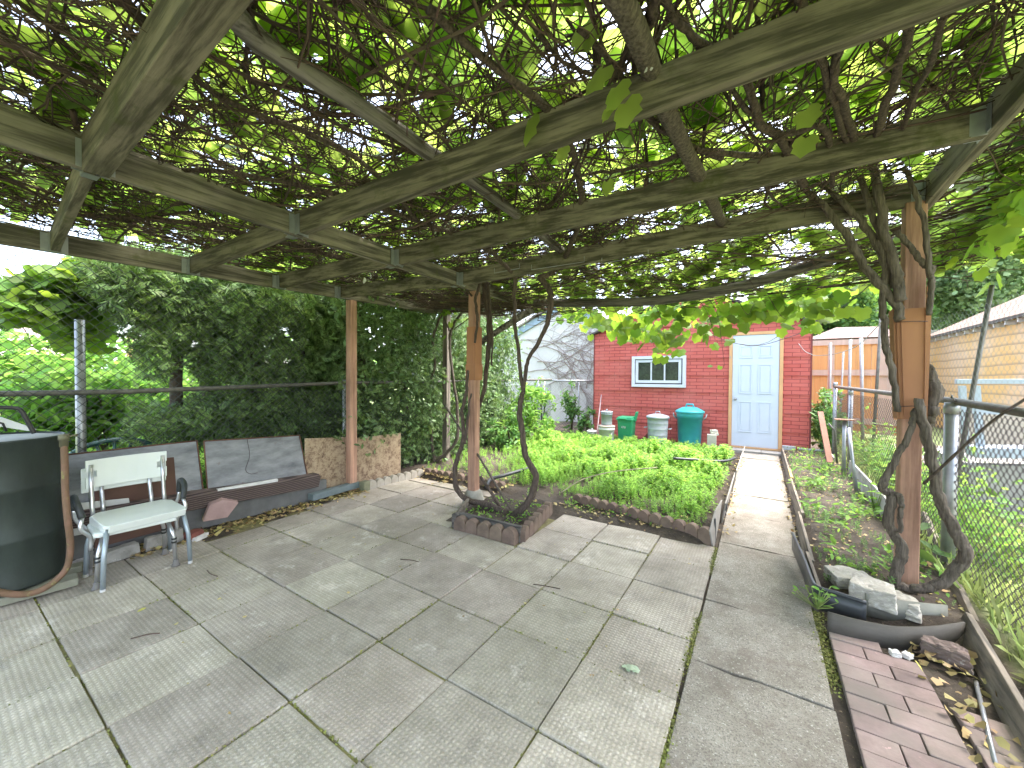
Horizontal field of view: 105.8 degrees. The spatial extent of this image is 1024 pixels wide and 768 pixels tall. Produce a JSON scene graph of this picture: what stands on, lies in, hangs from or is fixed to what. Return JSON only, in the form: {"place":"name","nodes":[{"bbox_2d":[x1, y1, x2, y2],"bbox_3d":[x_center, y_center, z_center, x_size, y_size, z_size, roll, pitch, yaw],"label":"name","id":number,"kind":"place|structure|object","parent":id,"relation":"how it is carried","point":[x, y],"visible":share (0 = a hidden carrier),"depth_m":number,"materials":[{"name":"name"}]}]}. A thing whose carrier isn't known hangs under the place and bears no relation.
{"place":"outdoors","nodes":[
{"label":"outdoors","id":0,"kind":"place"},
{"bbox_2d":[0,478,714,767],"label":"patio paving","id":1,"kind":"structure","parent":0,"point":[481,707],"depth_m":1.99,"materials":[{"name":"concrete"}]},
{"bbox_2d":[0,572,78,606],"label":"support plank","id":2,"kind":"object","parent":1,"relation":"on","point":[68,580],"visible":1,"depth_m":2.48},
{"bbox_2d":[0,431,65,590],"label":"oil drum","id":3,"kind":"object","parent":2,"relation":"on","point":[32,541],"visible":0.83,"depth_m":2.42,"materials":[{"name":"paint"}]},
{"bbox_2d":[0,406,36,433],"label":"folding frame","id":4,"kind":"object","parent":3,"relation":"on","point":[5,423],"visible":1,"depth_m":2.43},
{"bbox_2d":[0,434,77,597],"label":"rusty hose","id":5,"kind":"object","parent":3,"relation":"attached to","point":[63,439],"visible":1,"depth_m":2.44,"materials":[{"name":"brown rubber"}]},
{"bbox_2d":[100,541,139,563],"bbox_3d":[-2.992,1.285,2.958,0.113,0.094,0.214,1,1,27],"label":"rubble","id":6,"kind":"object","parent":1,"relation":"on","point":[120,552],"visible":0.68,"depth_m":2.94,"materials":[{"name":"concrete"}]},
{"bbox_2d":[70,461,187,590],"bbox_3d":[-2.750,0.969,2.800,0.464,0.735,0.591,1,1,37],"label":"shower chair","id":7,"kind":"object","parent":1,"relation":"on","point":[78,514],"visible":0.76,"depth_m":2.75,"materials":[{"name":"metal"}]},
{"bbox_2d":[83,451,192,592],"bbox_3d":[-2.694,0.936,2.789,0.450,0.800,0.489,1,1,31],"label":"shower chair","id":8,"kind":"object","parent":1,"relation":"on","point":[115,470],"visible":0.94,"depth_m":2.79,"materials":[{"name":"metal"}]},
{"bbox_2d":[446,492,544,524],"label":"planter soil","id":9,"kind":"structure","parent":1,"relation":"on","point":[512,504],"depth_m":3.96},
{"bbox_2d":[443,403,512,511],"bbox_3d":[-0.406,0.759,4.268,0.036,1.037,1.234,-1,1,-44],"label":"old stick","id":10,"kind":"object","parent":9,"relation":"on","point":[490,475],"visible":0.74,"depth_m":4.10,"materials":[{"name":"brown wood"}]},
{"bbox_2d":[466,495,543,523],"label":"planter weeds","id":11,"kind":"object","parent":9,"relation":"on","point":[491,517],"visible":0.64,"depth_m":3.83,"materials":[{"name":"green plant"}]},
{"bbox_2d":[0,0,959,370],"label":"sky","id":12,"kind":"structure","parent":0,"point":[46,255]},
{"bbox_2d":[0,377,1023,767],"bbox_3d":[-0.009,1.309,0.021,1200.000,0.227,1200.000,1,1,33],"label":"ground","id":13,"kind":"structure","parent":0,"point":[1010,663],"depth_m":3.34,"materials":[{"name":"soil"}]},
{"bbox_2d":[69,437,152,453],"bbox_3d":[-3.599,0.905,3.566,0.462,0.788,0.704,1,1,33],"label":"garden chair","id":14,"kind":"object","parent":13,"relation":"on","point":[108,440],"visible":0.15,"depth_m":3.65,"materials":[{"name":"plastic"}]},
{"bbox_2d":[94,457,176,547],"bbox_3d":[-3.037,0.924,3.138,0.092,0.611,0.510,1,1,30],"label":"brown board","id":15,"kind":"object","parent":13,"relation":"on","point":[135,492],"visible":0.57,"depth_m":3.14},
{"bbox_2d":[143,527,183,551],"bbox_3d":[-2.853,1.273,3.178,0.057,0.113,0.253,1,1,30],"label":"grey block","id":16,"kind":"object","parent":13,"relation":"on","point":[152,541],"depth_m":3.12,"materials":[{"name":"concrete"}]},
{"bbox_2d":[73,479,326,559],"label":"concrete kerb","id":17,"kind":"structure","parent":13,"relation":"on","point":[250,508],"depth_m":3.77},
{"bbox_2d":[69,440,203,502],"bbox_3d":[-3.075,0.874,3.209,0.130,0.706,0.866,1,1,33],"label":"metal sheet","id":18,"kind":"object","parent":17,"relation":"on","point":[186,456],"visible":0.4,"depth_m":3.37,"materials":[{"name":"metal"}]},
{"bbox_2d":[71,473,320,528],"bbox_3d":[-2.751,1.039,3.557,0.150,0.271,2.008,1,1,32],"label":"ridged plank","id":19,"kind":"object","parent":17,"relation":"on","point":[199,499],"visible":0.57,"depth_m":3.69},
{"bbox_2d":[73,498,129,535],"bbox_3d":[-3.106,0.988,2.912,0.041,0.251,0.370,1,1,33],"label":"white board","id":20,"kind":"object","parent":19,"relation":"on","point":[85,505],"visible":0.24,"depth_m":2.94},
{"bbox_2d":[202,497,237,521],"bbox_3d":[-2.654,1.131,3.527,0.079,0.176,0.292,1,1,33],"label":"pink slab","id":21,"kind":"object","parent":19,"relation":"on","point":[220,508],"depth_m":3.50,"materials":[{"name":"stone"}]},
{"bbox_2d":[217,478,277,490],"bbox_3d":[-2.571,0.986,3.781,0.030,0.050,0.531,1,1,33],"label":"white strip","id":22,"kind":"object","parent":19,"relation":"on","point":[250,484],"visible":1,"depth_m":3.78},
{"bbox_2d":[203,435,307,488],"bbox_3d":[-2.575,0.845,3.978,0.121,0.646,0.952,1,1,33],"label":"metal sheet","id":23,"kind":"object","parent":17,"relation":"on","point":[271,457],"visible":0.66,"depth_m":3.92,"materials":[{"name":"metal"}]},
{"bbox_2d":[176,258,341,446],"bbox_3d":[-3.056,-0.340,5.299,1.646,3.116,2.707,1,1,33],"label":"cedar tree","id":24,"kind":"object","parent":13,"relation":"on","point":[276,293],"visible":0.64,"depth_m":4.51,"materials":[{"name":"plant"}]},
{"bbox_2d":[0,249,551,486],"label":"wire fence","id":25,"kind":"object","parent":13,"relation":"on","point":[80,392],"visible":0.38,"depth_m":3.37,"materials":[{"name":"metal"}]},
{"bbox_2d":[87,418,540,488],"bbox_3d":[-4.877,1.105,7.918,7.590,0.347,10.284,1,1,33],"label":"ground cover","id":26,"kind":"object","parent":13,"relation":"on","point":[201,462],"visible":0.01,"depth_m":5.79,"materials":[{"name":"green plant"}]},
{"bbox_2d":[0,328,128,389],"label":"leafy shrub","id":27,"kind":"object","parent":26,"relation":"on","point":[8,344],"visible":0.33,"depth_m":5.47,"materials":[{"name":"green plant"}]},
{"bbox_2d":[0,356,146,449],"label":"leafy shrub","id":28,"kind":"object","parent":26,"relation":"on","point":[24,402],"visible":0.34,"depth_m":4.25,"materials":[{"name":"green plant"}]},
{"bbox_2d":[0,361,189,452],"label":"leafy shrub","id":29,"kind":"object","parent":26,"relation":"on","point":[69,385],"visible":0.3,"depth_m":4.58,"materials":[{"name":"green plant"}]},
{"bbox_2d":[0,331,190,387],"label":"leafy shrub","id":30,"kind":"object","parent":26,"relation":"on","point":[89,360],"visible":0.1,"depth_m":6.21,"materials":[{"name":"green plant"}]},
{"bbox_2d":[70,362,221,421],"bbox_3d":[-5.330,0.247,5.746,1.498,1.292,2.138,1,1,33],"label":"leafy shrub","id":31,"kind":"object","parent":26,"relation":"on","point":[142,384],"visible":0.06,"depth_m":5.58,"materials":[{"name":"green plant"}]},
{"bbox_2d":[63,238,229,448],"bbox_3d":[-3.805,-0.385,4.240,1.280,2.688,1.531,1,1,33],"label":"cedar tree","id":32,"kind":"object","parent":26,"relation":"on","point":[136,271],"visible":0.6,"depth_m":3.84,"materials":[{"name":"plant"}]},
{"bbox_2d":[0,257,118,355],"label":"grapevine","id":33,"kind":"object","parent":32,"relation":"attached to","point":[31,302],"visible":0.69,"depth_m":3.55,"materials":[{"name":"green plant"}]},
{"bbox_2d":[136,259,261,454],"bbox_3d":[-3.557,-0.483,4.812,1.460,2.750,1.834,1,1,33],"label":"cedar tree","id":34,"kind":"object","parent":26,"relation":"on","point":[193,368],"visible":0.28,"depth_m":4.19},
{"bbox_2d":[280,293,362,452],"bbox_3d":[-2.746,-0.165,5.708,1.106,2.669,2.025,0,1,-20],"label":"cedar tree","id":35,"kind":"object","parent":13,"relation":"on","point":[322,322],"visible":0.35,"depth_m":5.04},
{"bbox_2d":[304,437,345,488],"bbox_3d":[-2.169,0.945,4.622,0.012,0.670,0.620,1,1,33],"label":"sheet","id":36,"kind":"object","parent":13,"relation":"on","point":[325,458],"visible":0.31,"depth_m":4.59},
{"bbox_2d":[308,481,358,500],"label":"blue grey beam","id":37,"kind":"structure","parent":13,"relation":"on","point":[327,492],"depth_m":4.45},
{"bbox_2d":[34,482,664,767],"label":"joint bedding","id":38,"kind":"object","parent":13,"relation":"on","point":[258,525],"visible":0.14,"depth_m":2.06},
{"bbox_2d":[452,512,521,542],"bbox_3d":[-0.229,1.287,3.485,0.710,0.160,0.076,1,1,26],"label":"planter board","id":39,"kind":"object","parent":38,"relation":"on","point":[490,520],"visible":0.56,"depth_m":3.47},
{"bbox_2d":[357,433,400,481],"bbox_3d":[-1.786,0.978,5.220,0.012,0.590,0.720,1,1,33],"label":"sheet","id":40,"kind":"object","parent":13,"relation":"on","point":[383,460],"visible":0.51,"depth_m":5.20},
{"bbox_2d":[0,0,763,515],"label":"grapevine","id":41,"kind":"object","parent":13,"relation":"on","point":[74,70],"visible":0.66,"depth_m":2.04,"materials":[{"name":"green plant"}]},
{"bbox_2d":[368,469,423,489],"bbox_3d":[-1.535,1.278,5.163,0.065,0.155,0.851,1,1,38],"label":"scalloped edging","id":42,"kind":"object","parent":13,"relation":"on","point":[392,478],"visible":0.66,"depth_m":5.11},
{"bbox_2d":[305,250,529,467],"bbox_3d":[-1.331,-0.371,6.722,1.644,3.447,4.650,1,1,33],"label":"ivy hedge","id":43,"kind":"object","parent":13,"relation":"on","point":[406,338],"visible":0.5,"depth_m":5.84,"materials":[{"name":"green plant"}]},
{"bbox_2d":[5,481,861,767],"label":"moss","id":44,"kind":"object","parent":13,"relation":"on","point":[828,653],"visible":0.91,"depth_m":2.00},
{"bbox_2d":[130,454,799,558],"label":"leaf litter","id":45,"kind":"object","parent":13,"relation":"on","point":[220,526],"visible":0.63,"depth_m":3.92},
{"bbox_2d":[454,515,517,545],"bbox_3d":[-0.241,1.295,3.431,0.647,0.155,0.065,1,1,30],"label":"scalloped edging","id":46,"kind":"object","parent":13,"relation":"on","point":[498,532],"visible":0.81,"depth_m":3.39,"materials":[{"name":"concrete"}]},
{"bbox_2d":[397,268,578,462],"bbox_3d":[-0.666,0.014,4.722,2.797,2.877,2.668,1,1,33],"label":"grapevine","id":47,"kind":"object","parent":13,"relation":"on","point":[449,326],"visible":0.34,"depth_m":5.87,"materials":[{"name":"brown plant"}]},
{"bbox_2d":[481,410,532,448],"bbox_3d":[0.014,0.884,7.280,0.763,0.805,1.311,1,1,33],"label":"leafy shrub","id":48,"kind":"object","parent":13,"relation":"on","point":[503,436],"visible":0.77,"depth_m":7.13,"materials":[{"name":"green plant"}]},
{"bbox_2d":[427,442,593,490],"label":"sparse weeds","id":49,"kind":"object","parent":13,"relation":"on","point":[499,464],"visible":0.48,"depth_m":5.73,"materials":[{"name":"green plant"}]},
{"bbox_2d":[0,0,1023,584],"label":"pergola","id":50,"kind":"object","parent":13,"relation":"on","point":[168,52],"visible":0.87,"depth_m":2.15,"materials":[{"name":"wood"}]},
{"bbox_2d":[230,10,611,290],"bbox_3d":[0.235,-1.190,3.195,0.164,0.110,4.789,1,1,29],"label":"lengthwise pole","id":51,"kind":"object","parent":50,"relation":"on","point":[266,46],"visible":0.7,"depth_m":1.56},
{"bbox_2d":[600,0,726,226],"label":"lengthwise pole","id":52,"kind":"object","parent":50,"relation":"on","point":[628,16],"visible":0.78,"depth_m":1.40,"materials":[{"name":"brown wood"}]},
{"bbox_2d":[502,381,559,441],"bbox_3d":[0.348,0.639,7.945,0.963,1.416,1.676,1,1,33],"label":"leafy shrub","id":53,"kind":"object","parent":13,"relation":"on","point":[528,412],"visible":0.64,"depth_m":7.81,"materials":[{"name":"green plant"}]},
{"bbox_2d":[42,0,1023,594],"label":"grapevine","id":54,"kind":"object","parent":13,"relation":"on","point":[928,70],"visible":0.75,"depth_m":2.11,"materials":[{"name":"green plant"}]},
{"bbox_2d":[518,501,552,542],"bbox_3d":[0.236,1.295,3.665,0.065,0.155,0.809,1,1,23],"label":"scalloped edging","id":55,"kind":"object","parent":13,"relation":"on","point":[535,521],"visible":0.83,"depth_m":3.56,"materials":[{"name":"concrete"}]},
{"bbox_2d":[490,307,607,423],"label":"stucco garage","id":56,"kind":"structure","parent":13,"relation":"on","point":[532,333],"depth_m":11.63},
{"bbox_2d":[523,314,627,412],"bbox_3d":[1.786,-0.521,11.298,3.600,2.901,0.032,1,1,33],"label":"dead creeper","id":57,"kind":"object","parent":56,"relation":"attached to","point":[577,366],"visible":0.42,"depth_m":11.31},
{"bbox_2d":[513,380,592,429],"bbox_3d":[0.986,0.542,9.846,2.650,1.310,0.066,1,1,33],"label":"wire fence","id":58,"kind":"object","parent":13,"relation":"on","point":[579,400],"visible":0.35,"depth_m":9.45,"materials":[{"name":"metal"}]},
{"bbox_2d":[560,380,583,429],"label":"leafy shrub","id":59,"kind":"object","parent":13,"relation":"on","point":[572,411],"visible":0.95,"depth_m":9.15,"materials":[{"name":"green plant"}]},
{"bbox_2d":[575,406,597,431],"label":"leafy shrub","id":60,"kind":"object","parent":13,"relation":"on","point":[585,421],"visible":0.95,"depth_m":8.67,"materials":[{"name":"green plant"}]},
{"bbox_2d":[462,427,734,527],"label":"leafy weeds","id":61,"kind":"object","parent":13,"relation":"on","point":[710,475],"visible":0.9,"depth_m":5.30,"materials":[{"name":"green plant"}]},
{"bbox_2d":[573,493,627,513],"bbox_3d":[0.920,1.292,4.083,0.628,0.155,0.065,1,1,44],"label":"scalloped edging","id":62,"kind":"object","parent":13,"relation":"on","point":[596,503],"visible":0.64,"depth_m":4.05,"materials":[{"name":"concrete"}]},
{"bbox_2d":[598,424,614,440],"bbox_3d":[1.870,0.999,7.661,0.332,0.378,0.343,1,1,33],"label":"paint bucket","id":63,"kind":"object","parent":13,"relation":"on","point":[605,430],"visible":0.7,"depth_m":7.54,"materials":[{"name":"white plastic"}]},
{"bbox_2d":[515,434,715,507],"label":"darker weeds","id":64,"kind":"object","parent":13,"relation":"on","point":[617,469],"visible":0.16,"depth_m":5.25,"materials":[{"name":"green plant"}]},
{"bbox_2d":[616,411,638,440],"bbox_3d":[2.284,0.867,7.658,0.367,0.649,0.350,1,1,33],"label":"green bin","id":65,"kind":"object","parent":13,"relation":"on","point":[626,426],"visible":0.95,"depth_m":7.57,"materials":[{"name":"plastic"}]},
{"bbox_2d":[564,493,702,524],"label":"edge weeds","id":66,"kind":"object","parent":13,"relation":"on","point":[571,497],"visible":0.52,"depth_m":4.05,"materials":[{"name":"green plant"}]},
{"bbox_2d":[643,411,671,442],"bbox_3d":[2.799,0.859,7.440,0.495,0.678,0.421,1,1,33],"label":"galvanised bin","id":67,"kind":"object","parent":13,"relation":"on","point":[657,424],"visible":0.83,"depth_m":7.29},
{"bbox_2d":[627,507,711,545],"bbox_3d":[1.428,1.294,3.560,0.065,0.155,0.780,0,1,-43],"label":"scalloped edging","id":68,"kind":"object","parent":13,"relation":"on","point":[691,528],"visible":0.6,"depth_m":3.50,"materials":[{"name":"concrete"}]},
{"bbox_2d":[673,403,706,444],"bbox_3d":[3.425,0.789,7.463,0.515,0.826,0.515,0,1,-12],"label":"teal bin","id":69,"kind":"object","parent":13,"relation":"on","point":[689,422],"visible":0.89,"depth_m":7.29,"materials":[{"name":"plastic"}]},
{"bbox_2d":[590,299,817,451],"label":"garden shed","id":70,"kind":"structure","parent":13,"relation":"on","point":[751,396],"depth_m":7.37,"materials":[{"name":"red brick"}]},
{"bbox_2d":[631,355,685,387],"bbox_3d":[3.019,-0.257,7.998,1.065,0.645,0.070,1,1,33],"label":"window frame","id":71,"kind":"structure","parent":70,"relation":"in","point":[644,372],"depth_m":7.99,"materials":[{"name":"white wood"}]},
{"bbox_2d":[731,334,779,448],"bbox_3d":[4.441,0.130,7.076,0.725,2.060,0.105,1,1,33],"label":"door","id":72,"kind":"structure","parent":70,"relation":"in","point":[755,373],"depth_m":7.09,"materials":[{"name":"paint"}]},
{"bbox_2d":[709,500,721,546],"bbox_3d":[1.872,1.256,3.549,0.041,0.261,0.730,1,1,33],"label":"bed board","id":73,"kind":"object","parent":13,"relation":"on","point":[717,513],"visible":0.79,"depth_m":3.39,"materials":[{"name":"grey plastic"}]},
{"bbox_2d":[729,447,780,455],"bbox_3d":[4.352,1.245,6.921,0.835,0.115,0.265,1,1,33],"label":"door step","id":74,"kind":"object","parent":13,"relation":"on","point":[756,451],"depth_m":6.85,"materials":[{"name":"concrete"}]},
{"bbox_2d":[786,470,803,518],"bbox_3d":[3.188,1.248,4.386,0.039,0.190,1.803,1,1,32],"label":"edging board","id":75,"kind":"object","parent":13,"relation":"on","point":[794,496],"visible":0.6,"depth_m":4.22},
{"bbox_2d":[796,511,813,564],"bbox_3d":[2.437,1.299,3.235,0.037,0.150,1.152,1,1,33],"label":"edging board","id":76,"kind":"object","parent":13,"relation":"on","point":[803,538],"visible":0.66,"depth_m":3.24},
{"bbox_2d":[792,585,838,608],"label":"seedling","id":77,"kind":"object","parent":13,"relation":"on","point":[820,602],"visible":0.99,"depth_m":2.19,"materials":[{"name":"green plant"}]},
{"bbox_2d":[817,411,832,463],"bbox_3d":[4.623,0.773,5.717,0.070,0.693,0.625,1,1,27],"label":"wooden stake","id":78,"kind":"object","parent":13,"relation":"on","point":[825,440],"visible":1,"depth_m":5.69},
{"bbox_2d":[809,387,847,452],"bbox_3d":[5.482,0.667,6.777,0.653,1.272,1.294,1,1,33],"label":"leafy shrub","id":79,"kind":"object","parent":13,"relation":"on","point":[825,404],"visible":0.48,"depth_m":6.64,"materials":[{"name":"green plant"}]},
{"bbox_2d":[791,532,866,620],"bbox_3d":[1.977,1.238,2.600,0.203,0.136,0.996,1,1,17],"label":"plastic edging","id":80,"kind":"object","parent":13,"relation":"on","point":[851,606],"visible":0.95,"depth_m":2.21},
{"bbox_2d":[777,270,891,336],"bbox_3d":[12.338,-1.710,15.578,4.782,5.898,4.258,1,1,33],"label":"leafy tree","id":81,"kind":"object","parent":13,"relation":"on","point":[867,297],"visible":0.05,"depth_m":14.54,"materials":[{"name":"green plant"}]},
{"bbox_2d":[841,420,846,475],"bbox_3d":[4.312,0.858,5.027,0.043,0.780,0.043,1,1,33],"label":"steel pipe","id":82,"kind":"object","parent":13,"relation":"on","point":[844,429],"visible":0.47,"depth_m":5.01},
{"bbox_2d":[824,565,872,588],"bbox_3d":[2.156,1.236,2.466,0.241,0.078,0.193,1,1,15],"label":"concrete chunk","id":83,"kind":"object","parent":13,"relation":"on","point":[841,577],"visible":0.62,"depth_m":2.46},
{"bbox_2d":[847,428,857,496],"bbox_3d":[3.790,0.876,4.302,0.033,0.767,0.196,1,1,10],"label":"steel pipe","id":84,"kind":"object","parent":13,"relation":"on","point":[852,460],"visible":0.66,"depth_m":4.30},
{"bbox_2d":[813,326,893,427],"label":"shed","id":85,"kind":"structure","parent":13,"relation":"on","point":[840,333],"depth_m":12.36,"materials":[{"name":"white"}]},
{"bbox_2d":[811,338,896,435],"bbox_3d":[8.004,0.049,9.709,2.700,2.295,0.075,1,1,33],"label":"timber fence","id":86,"kind":"object","parent":13,"relation":"on","point":[820,368],"visible":0.19,"depth_m":9.46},
{"bbox_2d":[859,338,864,445],"bbox_3d":[6.462,0.239,7.145,0.116,2.179,0.056,1,1,33],"label":"garden stake","id":87,"kind":"object","parent":13,"relation":"on","point":[861,366],"visible":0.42,"depth_m":7.13,"materials":[{"name":"wood"}]},
{"bbox_2d":[848,460,885,515],"bbox_3d":[3.930,1.147,4.288,0.044,0.221,2.230,1,1,34],"label":"ground board","id":88,"kind":"object","parent":13,"relation":"on","point":[865,478],"visible":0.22,"depth_m":4.24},
{"bbox_2d":[787,446,949,603],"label":"broadleaf sprouts","id":89,"kind":"object","parent":13,"relation":"on","point":[887,547],"visible":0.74,"depth_m":3.54,"materials":[{"name":"green plant"}]},
{"bbox_2d":[788,447,955,605],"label":"bed seedlings","id":90,"kind":"object","parent":13,"relation":"on","point":[842,516],"visible":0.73,"depth_m":3.52,"materials":[{"name":"green plant"}]},
{"bbox_2d":[848,575,897,614],"bbox_3d":[2.117,1.220,2.271,0.210,0.116,0.186,1,1,44],"label":"concrete chunk","id":91,"kind":"object","parent":13,"relation":"on","point":[883,596],"visible":0.91,"depth_m":2.22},
{"bbox_2d":[785,450,964,616],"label":"bed litter","id":92,"kind":"object","parent":13,"relation":"on","point":[944,590],"visible":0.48,"depth_m":3.33,"materials":[{"name":"green plant"}]},
{"bbox_2d":[871,318,880,453],"bbox_3d":[5.935,-0.040,6.292,0.125,2.756,0.044,1,1,33],"label":"garden stake","id":93,"kind":"object","parent":13,"relation":"on","point":[878,363],"visible":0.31,"depth_m":6.27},
{"bbox_2d":[827,612,964,650],"bbox_3d":[2.061,1.331,2.048,0.677,0.160,0.088,0,1,6],"label":"edging","id":94,"kind":"object","parent":13,"relation":"on","point":[900,638],"visible":0.57,"depth_m":2.03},
{"bbox_2d":[865,592,947,620],"bbox_3d":[2.228,1.282,2.185,0.395,0.155,0.026,1,1,11],"label":"siding offcut","id":95,"kind":"object","parent":13,"relation":"on","point":[927,609],"visible":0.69,"depth_m":2.18,"materials":[{"name":"plastic"}]},
{"bbox_2d":[895,590,921,623],"bbox_3d":[2.240,1.269,2.260,0.155,0.100,0.229,0,1,-37],"label":"concrete chunk","id":96,"kind":"object","parent":13,"relation":"on","point":[913,613],"visible":0.42,"depth_m":2.16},
{"bbox_2d":[811,429,1023,683],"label":"grass","id":97,"kind":"structure","parent":13,"relation":"on","point":[976,590],"depth_m":2.38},
{"bbox_2d":[832,382,1023,647],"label":"wire fence","id":98,"kind":"object","parent":13,"relation":"on","point":[952,409],"visible":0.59,"depth_m":2.59,"materials":[{"name":"metal"}]},
{"bbox_2d":[886,290,1023,404],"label":"chicken wire","id":99,"kind":"object","parent":98,"relation":"attached to","point":[979,351],"visible":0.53,"depth_m":2.68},
{"bbox_2d":[922,398,1023,484],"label":"dry cane","id":100,"kind":"object","parent":98,"relation":"attached to","point":[957,452],"visible":1,"depth_m":2.09,"materials":[{"name":"brown plant"}]},
{"bbox_2d":[846,403,1023,580],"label":"fence weeds","id":101,"kind":"object","parent":13,"relation":"on","point":[1018,540],"visible":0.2,"depth_m":3.10,"materials":[{"name":"green plant"}]},
{"bbox_2d":[852,192,1023,329],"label":"leafy tree","id":102,"kind":"object","parent":13,"relation":"on","point":[964,299],"visible":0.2,"depth_m":14.82,"materials":[{"name":"green plant"}]},
{"bbox_2d":[919,635,973,674],"bbox_3d":[2.144,1.322,1.911,0.109,0.083,0.178,0,1,-40],"label":"brown stone","id":103,"kind":"object","parent":13,"relation":"on","point":[950,652],"visible":0.93,"depth_m":1.89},
{"bbox_2d":[920,512,978,620],"bbox_3d":[3.040,1.261,2.748,0.067,0.309,1.627,1,1,40],"label":"ground board","id":104,"kind":"object","parent":13,"relation":"on","point":[963,599],"visible":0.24,"depth_m":2.36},
{"bbox_2d":[907,642,1022,767],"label":"leaf litter","id":105,"kind":"object","parent":13,"relation":"on","point":[1001,741],"visible":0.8,"depth_m":1.64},
{"bbox_2d":[927,379,1023,517],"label":"porch railing","id":106,"kind":"object","parent":13,"relation":"on","point":[1007,454],"visible":0.44,"depth_m":4.00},
{"bbox_2d":[958,285,994,483],"bbox_3d":[3.667,0.298,3.117,0.259,2.155,0.032,1,1,33],"label":"garden stake","id":107,"kind":"object","parent":13,"relation":"on","point":[991,288],"visible":0.5,"depth_m":3.07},
{"bbox_2d":[930,295,1023,428],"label":"yellow garage","id":108,"kind":"structure","parent":13,"relation":"on","point":[996,325],"depth_m":9.16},
{"bbox_2d":[973,680,997,762],"bbox_3d":[1.922,1.358,1.574,0.540,0.016,0.016,-1,1,-45],"label":"metal rod","id":109,"kind":"object","parent":13,"relation":"on","point":[990,743],"visible":1,"depth_m":1.55,"materials":[{"name":"metal"}]},
{"bbox_2d":[961,612,1023,752],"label":"ground board","id":110,"kind":"object","parent":13,"relation":"on","point":[992,671],"visible":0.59,"depth_m":1.71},
{"bbox_2d":[664,453,848,767],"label":"path","id":111,"kind":"structure","parent":0,"point":[771,706],"depth_m":1.92,"materials":[{"name":"concrete"}]},
{"bbox_2d":[829,632,1023,767],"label":"brick paving","id":112,"kind":"structure","parent":0,"point":[874,680],"depth_m":1.57,"materials":[{"name":"brick"}]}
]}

